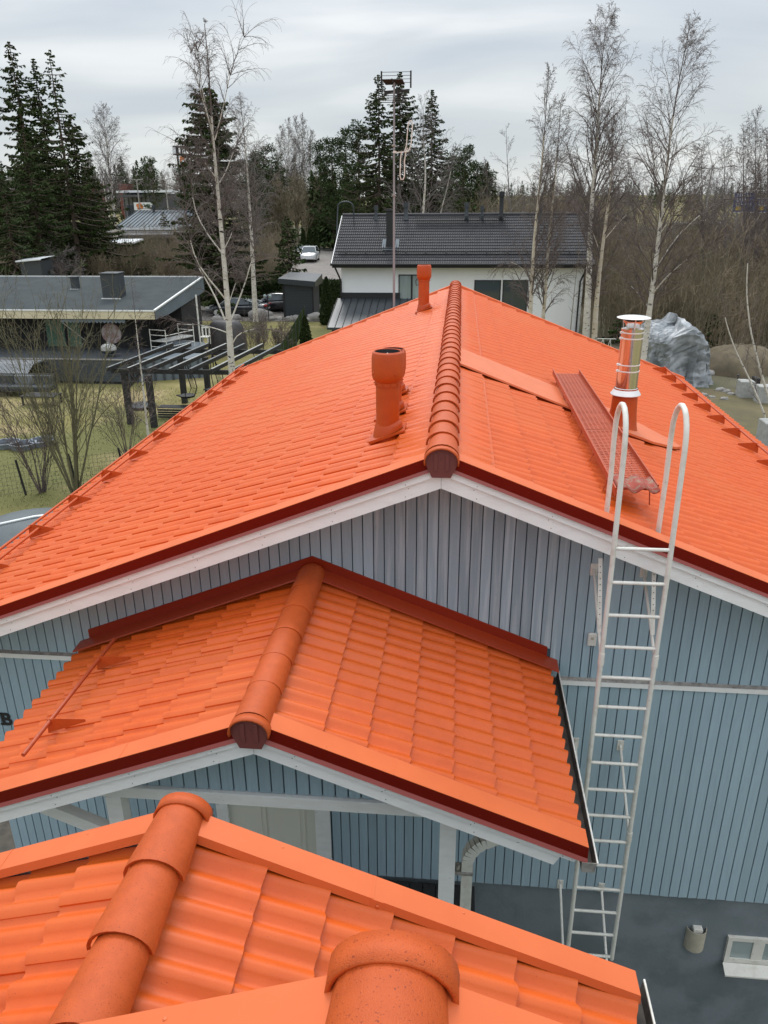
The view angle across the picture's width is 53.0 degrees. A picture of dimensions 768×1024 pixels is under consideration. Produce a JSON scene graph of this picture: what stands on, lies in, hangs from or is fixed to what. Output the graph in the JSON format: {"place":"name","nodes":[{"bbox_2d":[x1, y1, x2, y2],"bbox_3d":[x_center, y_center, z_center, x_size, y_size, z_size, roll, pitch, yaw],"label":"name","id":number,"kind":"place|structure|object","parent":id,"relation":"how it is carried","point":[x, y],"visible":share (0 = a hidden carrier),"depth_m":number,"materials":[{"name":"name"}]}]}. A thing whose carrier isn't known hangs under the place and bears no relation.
{"place":"outdoors","nodes":[
{"label":"outdoors","id":0,"kind":"place"},
{"bbox_2d":[0,820,15,852],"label":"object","id":1,"kind":"structure","parent":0,"point":[7,843],"depth_m":11.04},
{"bbox_2d":[116,190,187,218],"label":"commercial building","id":2,"kind":"structure","parent":0,"point":[131,197],"depth_m":206.90,"materials":[{"name":"white"}]},
{"bbox_2d":[1,226,322,275],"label":"forest floor","id":3,"kind":"structure","parent":0,"point":[298,238],"depth_m":109.81,"materials":[{"name":"brown plant"}]},
{"bbox_2d":[4,129,86,272],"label":"spruce tree","id":4,"kind":"object","parent":3,"relation":"on","point":[29,187],"visible":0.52,"depth_m":65.57,"materials":[{"name":"green plant"}]},
{"bbox_2d":[11,58,95,275],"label":"spruce tree","id":5,"kind":"object","parent":3,"relation":"on","point":[33,100],"visible":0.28,"depth_m":72.66,"materials":[{"name":"green plant"}]},
{"bbox_2d":[0,41,107,274],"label":"spruce tree","id":6,"kind":"object","parent":3,"relation":"on","point":[19,119],"visible":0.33,"depth_m":68.93,"materials":[{"name":"green plant"}]},
{"bbox_2d":[33,50,123,275],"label":"spruce tree","id":7,"kind":"object","parent":3,"relation":"on","point":[70,202],"visible":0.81,"depth_m":68.11,"materials":[{"name":"green plant"}]},
{"bbox_2d":[82,250,116,275],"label":"bare shrub","id":8,"kind":"object","parent":3,"relation":"on","point":[99,265],"visible":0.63,"depth_m":70.77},
{"bbox_2d":[48,116,156,275],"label":"spruce tree","id":9,"kind":"object","parent":3,"relation":"on","point":[83,180],"visible":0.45,"depth_m":71.35,"materials":[{"name":"green plant"}]},
{"bbox_2d":[76,165,132,272],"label":"spruce tree","id":10,"kind":"object","parent":3,"relation":"on","point":[95,197],"visible":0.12,"depth_m":75.96,"materials":[{"name":"green plant"}]},
{"bbox_2d":[82,101,137,238],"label":"birch tree","id":11,"kind":"object","parent":3,"relation":"on","point":[109,166],"visible":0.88,"depth_m":86.50,"materials":[{"name":"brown plant"}]},
{"bbox_2d":[109,249,140,275],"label":"bare shrub","id":12,"kind":"object","parent":3,"relation":"on","point":[124,267],"visible":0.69,"depth_m":73.27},
{"bbox_2d":[123,239,162,275],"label":"bare shrub","id":13,"kind":"object","parent":3,"relation":"on","point":[143,263],"visible":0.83,"depth_m":74.71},
{"bbox_2d":[97,228,202,258],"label":"carport","id":14,"kind":"object","parent":3,"relation":"on","point":[142,235],"visible":0.1,"depth_m":96.84,"materials":[{"name":"grey"}]},
{"bbox_2d":[147,242,183,275],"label":"bare shrub","id":15,"kind":"object","parent":3,"relation":"on","point":[168,267],"visible":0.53,"depth_m":72.25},
{"bbox_2d":[236,153,274,237],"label":"pine tree","id":16,"kind":"object","parent":3,"relation":"on","point":[267,188],"visible":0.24,"depth_m":102.91,"materials":[{"name":"green plant"}]},
{"bbox_2d":[242,143,293,246],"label":"pine tree","id":17,"kind":"object","parent":3,"relation":"on","point":[262,151],"visible":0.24,"depth_m":111.04,"materials":[{"name":"green plant"}]},
{"bbox_2d":[256,157,295,241],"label":"pine tree","id":18,"kind":"object","parent":3,"relation":"on","point":[272,171],"visible":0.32,"depth_m":110.00,"materials":[{"name":"green plant"}]},
{"bbox_2d":[286,115,308,232],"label":"birch tree","id":19,"kind":"object","parent":3,"relation":"on","point":[294,139],"visible":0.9,"depth_m":135.84,"materials":[{"name":"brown plant"}]},
{"bbox_2d":[294,130,318,200],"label":"birch tree","id":20,"kind":"object","parent":3,"relation":"on","point":[309,161],"visible":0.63,"depth_m":137.79,"materials":[{"name":"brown plant"}]},
{"bbox_2d":[302,140,344,246],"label":"pine tree","id":21,"kind":"object","parent":3,"relation":"on","point":[317,155],"visible":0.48,"depth_m":110.73,"materials":[{"name":"green plant"}]},
{"bbox_2d":[201,306,333,320],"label":"driveway","id":22,"kind":"structure","parent":0,"point":[278,312],"depth_m":61.33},
{"bbox_2d":[206,296,270,315],"bbox_3d":[-11.453,-16.232,60.711,4.912,1.452,2.080,1,22,4],"label":"parked car","id":23,"kind":"object","parent":22,"relation":"on","point":[244,306],"visible":0.46,"depth_m":59.94,"materials":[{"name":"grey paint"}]},
{"bbox_2d":[258,291,282,308],"bbox_3d":[-8.800,-17.181,62.874,4.412,1.452,2.080,1,22,2],"label":"parked car","id":24,"kind":"object","parent":22,"relation":"on","point":[276,299],"visible":0.16,"depth_m":62.04,"materials":[{"name":"black paint"}]},
{"bbox_2d":[278,272,322,316],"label":"garden shed","id":25,"kind":"structure","parent":22,"relation":"on","point":[300,290],"depth_m":59.32,"materials":[{"name":"wood"}]},
{"bbox_2d":[0,195,738,515],"bbox_3d":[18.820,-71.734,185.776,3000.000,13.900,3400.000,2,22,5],"label":"ground","id":26,"kind":"structure","parent":0,"point":[318,329],"depth_m":30.97,"materials":[{"name":"plant"}]},
{"bbox_2d":[0,167,52,275],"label":"spruce tree","id":27,"kind":"object","parent":26,"relation":"on","point":[16,241],"visible":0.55,"depth_m":63.14,"materials":[{"name":"green plant"}]},
{"bbox_2d":[0,508,52,548],"bbox_3d":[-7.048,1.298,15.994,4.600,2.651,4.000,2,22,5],"label":"covered car","id":28,"kind":"object","parent":26,"relation":"on","point":[12,524],"visible":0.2,"depth_m":15.36,"materials":[{"name":"silver metal"}]},
{"bbox_2d":[0,373,56,395],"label":"garden sofa","id":29,"kind":"object","parent":26,"relation":"on","point":[11,389],"visible":0.46,"depth_m":36.33,"materials":[{"name":"black"}]},
{"bbox_2d":[0,370,68,493],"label":"bare shrub","id":30,"kind":"object","parent":26,"relation":"on","point":[44,478],"visible":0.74,"depth_m":23.70,"materials":[{"name":"plant"}]},
{"bbox_2d":[15,256,54,275],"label":"shed","id":31,"kind":"structure","parent":26,"relation":"on","point":[37,266],"depth_m":62.25,"materials":[{"name":"grey metal"}]},
{"bbox_2d":[9,241,93,275],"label":"bush","id":32,"kind":"object","parent":26,"relation":"on","point":[57,272],"visible":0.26,"depth_m":65.75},
{"bbox_2d":[0,448,125,496],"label":"wire fence","id":33,"kind":"object","parent":26,"relation":"on","point":[21,479],"visible":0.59,"depth_m":24.11,"materials":[{"name":"grey metal"}]},
{"bbox_2d":[0,251,146,492],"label":"bare shrub","id":34,"kind":"object","parent":26,"relation":"on","point":[75,425],"visible":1,"depth_m":22.57,"materials":[{"name":"brown plant"}]},
{"bbox_2d":[0,272,203,347],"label":"house","id":35,"kind":"structure","parent":26,"relation":"on","point":[157,295],"depth_m":41.54,"materials":[{"name":"grey wood"}]},
{"bbox_2d":[43,319,67,346],"bbox_3d":[-17.599,-9.589,41.319,1.120,1.520,0.055,2,22,5],"label":"window","id":36,"kind":"structure","parent":35,"relation":"in","point":[62,328],"depth_m":41.29,"materials":[{"name":"black"}]},
{"bbox_2d":[101,323,120,343],"bbox_3d":[-14.521,-9.510,41.024,1.080,1.080,0.050,2,22,5],"label":"satellite dish","id":37,"kind":"object","parent":35,"relation":"attached to","point":[118,334],"depth_m":41.00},
{"bbox_2d":[0,341,204,383],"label":"terrace","id":38,"kind":"structure","parent":26,"relation":"on","point":[120,353],"depth_m":38.87,"materials":[{"name":"dark stained timber"},{"name":"grey painted wood"}]},
{"bbox_2d":[149,323,194,349],"bbox_3d":[-11.201,-9.261,40.803,1.043,1.200,2.275,11,25,25],"label":"bench","id":39,"kind":"object","parent":38,"relation":"on","point":[173,338],"visible":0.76,"depth_m":40.75,"materials":[{"name":"white wood"}]},
{"bbox_2d":[0,386,204,510],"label":"grass","id":40,"kind":"structure","parent":26,"relation":"on","point":[71,441],"depth_m":30.04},
{"bbox_2d":[75,372,151,455],"bbox_3d":[-9.379,-3.408,27.027,2.425,3.209,2.416,-5,22,-10],"label":"bare shrub","id":41,"kind":"object","parent":26,"relation":"on","point":[118,418],"visible":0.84,"depth_m":27.06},
{"bbox_2d":[114,279,170,441],"bbox_3d":[-7.972,-4.529,25.679,1.897,6.373,1.349,2,22,5],"label":"birch tree","id":42,"kind":"object","parent":26,"relation":"on","point":[145,403],"visible":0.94,"depth_m":25.62,"materials":[{"name":"white plant"}]},
{"bbox_2d":[0,208,299,279],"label":"thicket","id":43,"kind":"object","parent":26,"relation":"on","point":[268,266],"visible":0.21,"depth_m":77.53,"materials":[{"name":"plant"}]},
{"bbox_2d":[140,156,166,209],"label":"pine tree","id":44,"kind":"object","parent":26,"relation":"on","point":[151,174],"visible":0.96,"depth_m":189.57,"materials":[{"name":"green plant"}]},
{"bbox_2d":[117,205,210,244],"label":"house","id":45,"kind":"structure","parent":26,"relation":"on","point":[148,216],"depth_m":111.22,"materials":[{"name":"grey metal"}]},
{"bbox_2d":[106,342,282,427],"bbox_3d":[-7.443,-5.509,33.055,6.542,2.470,5.709,2,22,5],"label":"pergola","id":46,"kind":"object","parent":26,"relation":"on","point":[181,371],"visible":0.69,"depth_m":31.66,"materials":[{"name":"wood"}]},
{"bbox_2d":[141,1,295,373],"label":"birch tree","id":47,"kind":"object","parent":26,"relation":"on","point":[228,316],"visible":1,"depth_m":26.45,"materials":[{"name":"white plant"}]},
{"bbox_2d":[155,87,282,313],"bbox_3d":[-13.223,-23.645,59.595,9.247,16.105,9.239,2,22,5],"label":"spruce tree","id":48,"kind":"object","parent":26,"relation":"on","point":[210,261],"visible":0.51,"depth_m":58.61,"materials":[{"name":"green plant"}]},
{"bbox_2d":[159,151,278,286],"bbox_3d":[-10.203,-17.456,50.855,6.777,11.412,8.733,2,22,5],"label":"birch tree","id":49,"kind":"object","parent":26,"relation":"on","point":[224,211],"visible":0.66,"depth_m":49.30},
{"bbox_2d":[208,319,247,355],"bbox_3d":[-9.429,-10.524,46.077,2.393,1.950,2.023,2,22,5],"label":"covered grill","id":50,"kind":"object","parent":26,"relation":"on","point":[219,337],"visible":0.53,"depth_m":45.33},
{"bbox_2d":[200,278,282,296],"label":"hedge","id":51,"kind":"object","parent":26,"relation":"on","point":[268,287],"visible":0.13,"depth_m":65.24,"materials":[{"name":"brown plant"}]},
{"bbox_2d":[0,124,497,256],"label":"conifer wood","id":52,"kind":"object","parent":26,"relation":"on","point":[327,240],"visible":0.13,"depth_m":107.23,"materials":[{"name":"plant"}]},
{"bbox_2d":[232,308,271,361],"bbox_3d":[-7.101,-9.658,42.332,2.112,3.251,3.058,2,22,5],"label":"bare shrub","id":53,"kind":"object","parent":26,"relation":"on","point":[259,323],"visible":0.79,"depth_m":41.99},
{"bbox_2d":[221,92,288,321],"bbox_3d":[-9.470,-21.352,55.061,5.102,15.458,4.487,9,24,22],"label":"birch tree","id":54,"kind":"object","parent":26,"relation":"on","point":[254,299],"visible":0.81,"depth_m":54.38,"materials":[{"name":"white plant"}]},
{"bbox_2d":[269,317,296,347],"bbox_3d":[-5.669,-9.813,43.277,1.809,2.806,1.766,2,22,5],"label":"bare shrub","id":55,"kind":"object","parent":26,"relation":"on","point":[278,338],"visible":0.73,"depth_m":43.10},
{"bbox_2d":[268,216,306,291],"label":"spruce tree","id":56,"kind":"object","parent":26,"relation":"on","point":[283,242],"visible":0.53,"depth_m":65.26,"materials":[{"name":"green plant"}]},
{"bbox_2d":[274,306,304,354],"bbox_3d":[-5.478,-10.239,45.840,0.073,1.550,19.395,-1,22,-1],"label":"panel fence","id":57,"kind":"object","parent":26,"relation":"on","point":[293,334],"visible":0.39,"depth_m":47.28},
{"bbox_2d":[299,315,312,343],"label":"cypress","id":58,"kind":"object","parent":26,"relation":"on","point":[305,335],"visible":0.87,"depth_m":48.14,"materials":[{"name":"green plant"}]},
{"bbox_2d":[286,248,340,305],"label":"lane","id":59,"kind":"structure","parent":26,"relation":"on","point":[322,266],"depth_m":84.91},
{"bbox_2d":[300,246,319,260],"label":"parked car","id":60,"kind":"object","parent":59,"relation":"on","point":[310,252],"visible":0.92,"depth_m":88.39,"materials":[{"name":"white paint"}]},
{"bbox_2d":[319,124,371,226],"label":"pine tree","id":61,"kind":"object","parent":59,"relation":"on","point":[341,144],"visible":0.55,"depth_m":99.31,"materials":[{"name":"green plant"}]},
{"bbox_2d":[333,119,375,220],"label":"pine tree","id":62,"kind":"object","parent":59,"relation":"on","point":[356,142],"visible":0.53,"depth_m":94.91,"materials":[{"name":"green plant"}]},
{"bbox_2d":[318,276,333,324],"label":"cypress","id":63,"kind":"object","parent":26,"relation":"on","point":[326,306],"visible":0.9,"depth_m":55.81,"materials":[{"name":"green plant"}]},
{"bbox_2d":[0,792,655,1023],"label":"house","id":64,"kind":"structure","parent":26,"relation":"on","point":[181,908],"depth_m":3.44,"materials":[{"name":"blue grey painted timber"},{"name":"orange tile"},{"name":"white painted wood"}]},
{"bbox_2d":[319,278,339,303],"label":"hedge","id":65,"kind":"object","parent":26,"relation":"on","point":[334,286],"visible":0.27,"depth_m":65.25,"materials":[{"name":"green plant"}]},
{"bbox_2d":[313,136,349,249],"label":"pine tree","id":66,"kind":"object","parent":26,"relation":"on","point":[324,169],"visible":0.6,"depth_m":103.40,"materials":[{"name":"green plant"}]},
{"bbox_2d":[339,75,410,216],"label":"spruce tree","id":67,"kind":"object","parent":26,"relation":"on","point":[378,189],"visible":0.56,"depth_m":83.61,"materials":[{"name":"green plant"}]},
{"bbox_2d":[0,155,766,215],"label":"conifer forest","id":68,"kind":"object","parent":26,"relation":"on","point":[139,176],"visible":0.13,"depth_m":269.65,"materials":[{"name":"plant"}]},
{"bbox_2d":[0,264,767,1023],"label":"house","id":69,"kind":"structure","parent":26,"relation":"on","point":[330,596],"depth_m":7.24,"materials":[{"name":"blue"}]},
{"bbox_2d":[228,804,316,854],"bbox_3d":[-1.232,3.050,8.366,0.970,2.070,0.050,2,22,5],"label":"door","id":70,"kind":"structure","parent":69,"relation":"in","point":[294,827],"depth_m":8.50,"materials":[{"name":"beige paint"}]},
{"bbox_2d":[378,70,412,306],"bbox_3d":[0.293,-6.439,18.306,0.771,7.153,1.050,2,22,5],"label":"antenna mast","id":71,"kind":"object","parent":69,"relation":"attached to","point":[393,82],"visible":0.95,"depth_m":17.34,"materials":[{"name":"red-brown painted steel"},{"name":"galvanised steel"}]},
{"bbox_2d":[455,836,498,910],"bbox_3d":[1.079,4.482,7.027,1.052,4.394,0.156,-6,23,-14],"label":"downpipe","id":72,"kind":"object","parent":69,"relation":"attached to","point":[474,848],"visible":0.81,"depth_m":6.20,"materials":[{"name":"white metal"}]},
{"bbox_2d":[552,369,658,504],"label":"roof walkway","id":73,"kind":"structure","parent":69,"relation":"attached to","point":[574,401],"depth_m":8.70,"materials":[{"name":"metal"}]},
{"bbox_2d":[557,402,689,960],"bbox_3d":[2.079,1.901,7.112,0.534,6.021,0.775,2,22,5],"label":"ladder","id":74,"kind":"object","parent":69,"relation":"attached to","point":[651,616],"visible":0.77,"depth_m":6.49,"materials":[{"name":"white metal"}]},
{"bbox_2d":[683,925,706,952],"bbox_3d":[3.465,4.736,8.546,0.216,0.320,0.100,2,22,5],"label":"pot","id":75,"kind":"object","parent":69,"relation":"attached to","point":[694,939],"visible":1,"depth_m":8.52,"materials":[{"name":"beige ceramic"}]},
{"bbox_2d":[4,163,766,218],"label":"birch wood","id":76,"kind":"object","parent":26,"relation":"on","point":[174,186],"visible":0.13,"depth_m":237.89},
{"bbox_2d":[366,72,445,212],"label":"spruce tree","id":77,"kind":"object","parent":26,"relation":"on","point":[403,119],"visible":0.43,"depth_m":86.83,"materials":[{"name":"green plant"}]},
{"bbox_2d":[370,90,473,212],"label":"birch tree","id":78,"kind":"object","parent":26,"relation":"on","point":[423,207],"visible":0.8,"depth_m":72.87,"materials":[{"name":"white plant"}]},
{"bbox_2d":[403,90,464,212],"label":"spruce tree","id":79,"kind":"object","parent":26,"relation":"on","point":[434,139],"visible":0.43,"depth_m":88.58,"materials":[{"name":"green plant"}]},
{"bbox_2d":[445,144,482,212],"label":"pine tree","id":80,"kind":"object","parent":26,"relation":"on","point":[463,171],"visible":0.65,"depth_m":101.67,"materials":[{"name":"green plant"}]},
{"bbox_2d":[327,191,611,332],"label":"house","id":81,"kind":"structure","parent":26,"relation":"on","point":[464,249],"depth_m":51.96,"materials":[{"name":"grey tile"}]},
{"bbox_2d":[398,274,418,299],"bbox_3d":[1.718,-15.034,52.253,1.472,2.058,0.062,2,22,5],"label":"window","id":82,"kind":"structure","parent":81,"relation":"in","point":[407,288],"depth_m":52.15,"materials":[{"name":"black"}]},
{"bbox_2d":[474,280,500,300],"bbox_3d":[6.950,-14.458,51.954,1.772,2.280,0.062,2,22,5],"label":"window","id":83,"kind":"structure","parent":81,"relation":"in","point":[491,288],"depth_m":51.70,"materials":[{"name":"black"}]},
{"bbox_2d":[502,280,527,311],"bbox_3d":[8.787,-14.257,51.849,1.679,2.604,0.062,2,22,5],"label":"window","id":84,"kind":"structure","parent":81,"relation":"in","point":[509,297],"depth_m":51.72,"materials":[{"name":"black"}]},
{"bbox_2d":[460,159,496,212],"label":"pine tree","id":85,"kind":"object","parent":26,"relation":"on","point":[477,169],"visible":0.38,"depth_m":105.27,"materials":[{"name":"green plant"}]},
{"bbox_2d":[473,160,498,212],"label":"bare tree","id":86,"kind":"object","parent":26,"relation":"on","point":[485,180],"visible":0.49,"depth_m":86.64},
{"bbox_2d":[266,168,720,248],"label":"birch wood","id":87,"kind":"object","parent":26,"relation":"on","point":[300,205],"visible":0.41,"depth_m":108.38,"materials":[{"name":"plant"}]},
{"bbox_2d":[487,123,537,212],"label":"birch tree","id":88,"kind":"object","parent":26,"relation":"on","point":[509,203],"visible":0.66,"depth_m":56.37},
{"bbox_2d":[487,62,585,313],"bbox_3d":[7.276,-13.440,36.926,3.876,14.230,4.087,-13,25,-29],"label":"birch tree","id":89,"kind":"object","parent":26,"relation":"on","point":[533,272],"visible":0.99,"depth_m":36.66,"materials":[{"name":"grey plant"}]},
{"bbox_2d":[512,92,588,318],"bbox_3d":[8.250,-13.618,38.671,3.253,13.235,3.529,13,26,30],"label":"birch tree","id":90,"kind":"object","parent":26,"relation":"on","point":[545,282],"visible":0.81,"depth_m":38.14,"materials":[{"name":"grey plant"}]},
{"bbox_2d":[564,111,655,340],"bbox_3d":[11.369,-13.326,38.969,4.814,12.436,3.254,2,22,5],"label":"birch tree","id":91,"kind":"object","parent":26,"relation":"on","point":[597,282],"visible":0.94,"depth_m":38.76,"materials":[{"name":"grey plant"}]},
{"bbox_2d":[458,181,767,348],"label":"thicket","id":92,"kind":"object","parent":26,"relation":"on","point":[695,301],"visible":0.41,"depth_m":49.65,"materials":[{"name":"plant"}]},
{"bbox_2d":[641,312,713,387],"bbox_3d":[14.413,-8.193,38.684,4.086,3.388,5.408,2,22,5],"label":"covered pile","id":93,"kind":"object","parent":26,"relation":"on","point":[678,345],"visible":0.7,"depth_m":36.95,"materials":[{"name":"silver metal"}]},
{"bbox_2d":[594,9,767,360],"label":"birch tree","id":94,"kind":"object","parent":26,"relation":"on","point":[655,266],"visible":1,"depth_m":30.57,"materials":[{"name":"white plant"}]},
{"bbox_2d":[709,343,767,377],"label":"soil mound","id":95,"kind":"object","parent":26,"relation":"on","point":[722,362],"visible":0.72,"depth_m":39.28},
{"bbox_2d":[0,0,767,198],"label":"sky","id":96,"kind":"structure","parent":0,"point":[484,62],"materials":[{"name":"grey"}]},
{"bbox_2d":[613,474,659,493],"bbox_3d":[2.220,-0.251,6.817,0.345,0.074,0.400,2,22,5],"label":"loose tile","id":97,"kind":"object","parent":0,"point":[634,483],"visible":0.84,"depth_m":6.79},
{"bbox_2d":[579,225,767,388],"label":"forest floor","id":98,"kind":"structure","parent":0,"point":[719,381],"depth_m":47.35,"materials":[{"name":"brown plant"}]},
{"bbox_2d":[537,1,640,337],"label":"birch tree","id":99,"kind":"object","parent":98,"relation":"on","point":[587,302],"visible":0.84,"depth_m":44.08,"materials":[{"name":"white plant"}]},
{"bbox_2d":[604,156,661,280],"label":"bare tree","id":100,"kind":"object","parent":98,"relation":"on","point":[632,220],"visible":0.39,"depth_m":63.43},
{"bbox_2d":[676,138,735,287],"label":"bare tree","id":101,"kind":"object","parent":98,"relation":"on","point":[702,223],"visible":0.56,"depth_m":53.92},
{"bbox_2d":[697,134,762,280],"bbox_3d":[26.526,-21.595,60.217,4.535,14.347,6.185,2,22,5],"label":"bare tree","id":102,"kind":"object","parent":98,"relation":"on","point":[725,186],"visible":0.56,"depth_m":58.76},
{"bbox_2d":[702,118,766,317],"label":"bare tree","id":103,"kind":"object","parent":98,"relation":"on","point":[743,206],"visible":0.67,"depth_m":51.35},
{"bbox_2d":[718,126,767,283],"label":"bare tree","id":104,"kind":"object","parent":98,"relation":"on","point":[764,195],"visible":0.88,"depth_m":49.95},
{"bbox_2d":[724,106,766,282],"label":"bare tree","id":105,"kind":"object","parent":98,"relation":"on","point":[757,147],"visible":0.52,"depth_m":54.53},
{"bbox_2d":[697,389,767,436],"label":"rough grass","id":106,"kind":"structure","parent":0,"point":[746,413],"depth_m":33.27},
{"bbox_2d":[713,286,765,417],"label":"birch tree","id":107,"kind":"object","parent":106,"relation":"on","point":[757,399],"visible":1,"depth_m":28.90,"materials":[{"name":"white plant"}]},
{"bbox_2d":[735,379,755,397],"bbox_3d":[16.480,-5.628,35.154,0.620,0.770,0.600,2,22,5],"label":"concrete block","id":108,"kind":"object","parent":106,"relation":"on","point":[741,390],"depth_m":34.94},
{"bbox_2d":[732,222,767,398],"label":"birch tree","id":109,"kind":"object","parent":106,"relation":"on","point":[759,367],"visible":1,"depth_m":30.21,"materials":[{"name":"white plant"}]},
{"bbox_2d":[756,418,767,445],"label":"concrete block","id":110,"kind":"object","parent":106,"relation":"on","point":[762,433],"depth_m":28.21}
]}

